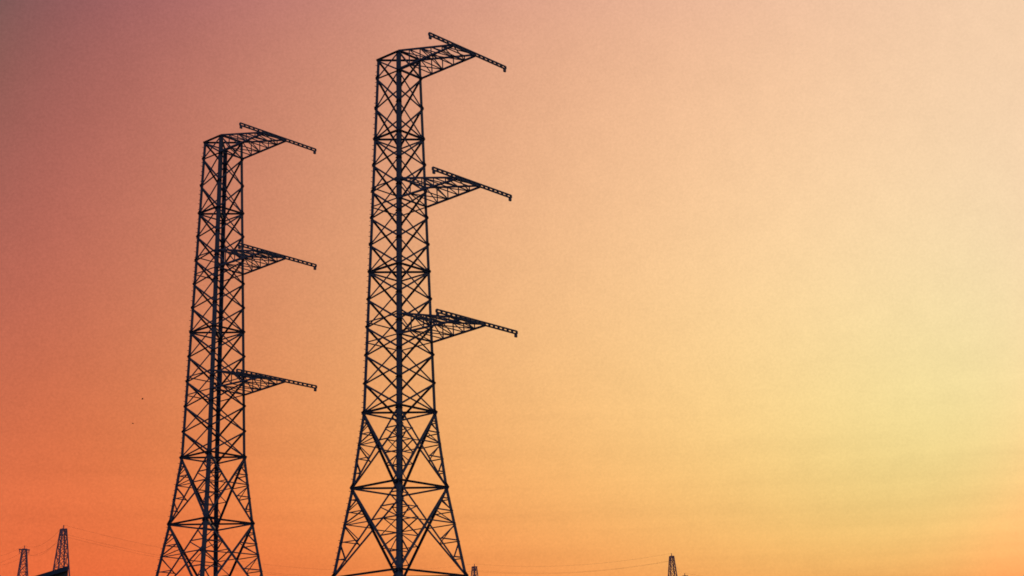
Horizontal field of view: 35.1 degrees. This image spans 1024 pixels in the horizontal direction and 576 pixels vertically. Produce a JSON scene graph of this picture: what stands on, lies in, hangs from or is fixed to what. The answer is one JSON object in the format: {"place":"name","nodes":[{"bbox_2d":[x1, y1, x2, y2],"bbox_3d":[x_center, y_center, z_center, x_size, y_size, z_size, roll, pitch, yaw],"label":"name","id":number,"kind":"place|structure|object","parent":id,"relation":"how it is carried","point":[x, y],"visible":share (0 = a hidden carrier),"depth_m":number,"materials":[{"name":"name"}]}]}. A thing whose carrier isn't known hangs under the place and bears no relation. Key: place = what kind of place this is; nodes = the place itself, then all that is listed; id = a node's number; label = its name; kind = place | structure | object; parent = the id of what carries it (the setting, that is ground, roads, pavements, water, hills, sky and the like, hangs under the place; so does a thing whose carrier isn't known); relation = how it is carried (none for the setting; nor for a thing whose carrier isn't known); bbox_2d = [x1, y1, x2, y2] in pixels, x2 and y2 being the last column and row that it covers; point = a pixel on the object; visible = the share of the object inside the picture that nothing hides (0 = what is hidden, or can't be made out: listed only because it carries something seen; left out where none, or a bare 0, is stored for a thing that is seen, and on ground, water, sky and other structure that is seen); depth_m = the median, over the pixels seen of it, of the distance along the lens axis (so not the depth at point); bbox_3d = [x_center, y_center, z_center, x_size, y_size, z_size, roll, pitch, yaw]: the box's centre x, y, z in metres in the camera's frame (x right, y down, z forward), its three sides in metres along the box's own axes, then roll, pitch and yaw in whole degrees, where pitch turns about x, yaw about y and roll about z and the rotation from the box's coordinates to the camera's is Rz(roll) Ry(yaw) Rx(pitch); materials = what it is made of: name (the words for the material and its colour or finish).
{"place":"outdoors","nodes":[
{"label":"outdoors","id":0,"kind":"place"},
{"bbox_2d":[36,566,67,575],"bbox_3d":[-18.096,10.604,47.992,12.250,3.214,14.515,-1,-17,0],"label":"shed roof","id":1,"kind":"structure","parent":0,"point":[57,571],"depth_m":43.76,"materials":[{"name":"black metal"}]},
{"bbox_2d":[54,571,67,575],"bbox_3d":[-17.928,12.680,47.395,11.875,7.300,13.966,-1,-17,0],"label":"shed walls","id":2,"kind":"structure","parent":0,"point":[64,574],"depth_m":44.02,"materials":[{"name":"black"}]},
{"bbox_2d":[0,0,1023,575],"label":"sky","id":3,"kind":"structure","parent":0,"point":[756,266],"materials":[{"name":"orange"}]},
{"label":"ground","id":4,"kind":"structure","parent":0,"visible":0},
{"bbox_2d":[17,546,29,575],"bbox_3d":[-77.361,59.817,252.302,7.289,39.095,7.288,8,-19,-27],"label":"mast","id":5,"kind":"object","parent":4,"relation":"on","point":[21,561],"visible":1,"depth_m":257.26,"materials":[{"name":"black metal"}]},
{"bbox_2d":[5,533,680,575],"bbox_3d":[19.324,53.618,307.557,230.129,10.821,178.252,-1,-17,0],"label":"conductors","id":6,"kind":"object","parent":5,"relation":"on","point":[325,569],"visible":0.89,"depth_m":262.49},
{"bbox_2d":[52,525,69,575],"bbox_3d":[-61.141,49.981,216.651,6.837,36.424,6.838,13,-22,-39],"label":"mast","id":7,"kind":"object","parent":4,"relation":"on","point":[63,537],"visible":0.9,"depth_m":220.89,"materials":[{"name":"black metal"}]},
{"bbox_2d":[155,122,316,575],"bbox_3d":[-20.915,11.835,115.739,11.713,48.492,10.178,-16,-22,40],"label":"tower","id":8,"kind":"structure","parent":4,"relation":"on","point":[242,256],"depth_m":117.56,"materials":[{"name":"metal"}]},
{"bbox_2d":[332,32,517,575],"bbox_3d":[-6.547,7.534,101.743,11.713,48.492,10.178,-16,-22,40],"label":"tower","id":9,"kind":"structure","parent":4,"relation":"on","point":[398,560],"depth_m":103.06,"materials":[{"name":"metal"}]},
{"bbox_2d":[471,564,477,575],"bbox_3d":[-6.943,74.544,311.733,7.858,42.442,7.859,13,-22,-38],"label":"mast","id":10,"kind":"object","parent":4,"relation":"on","point":[474,568],"visible":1,"depth_m":317.31,"materials":[{"name":"black metal"}]},
{"bbox_2d":[668,553,676,575],"bbox_3d":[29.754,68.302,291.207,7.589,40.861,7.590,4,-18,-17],"label":"mast","id":11,"kind":"object","parent":4,"relation":"on","point":[671,562],"visible":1,"depth_m":296.39,"materials":[{"name":"black metal"}]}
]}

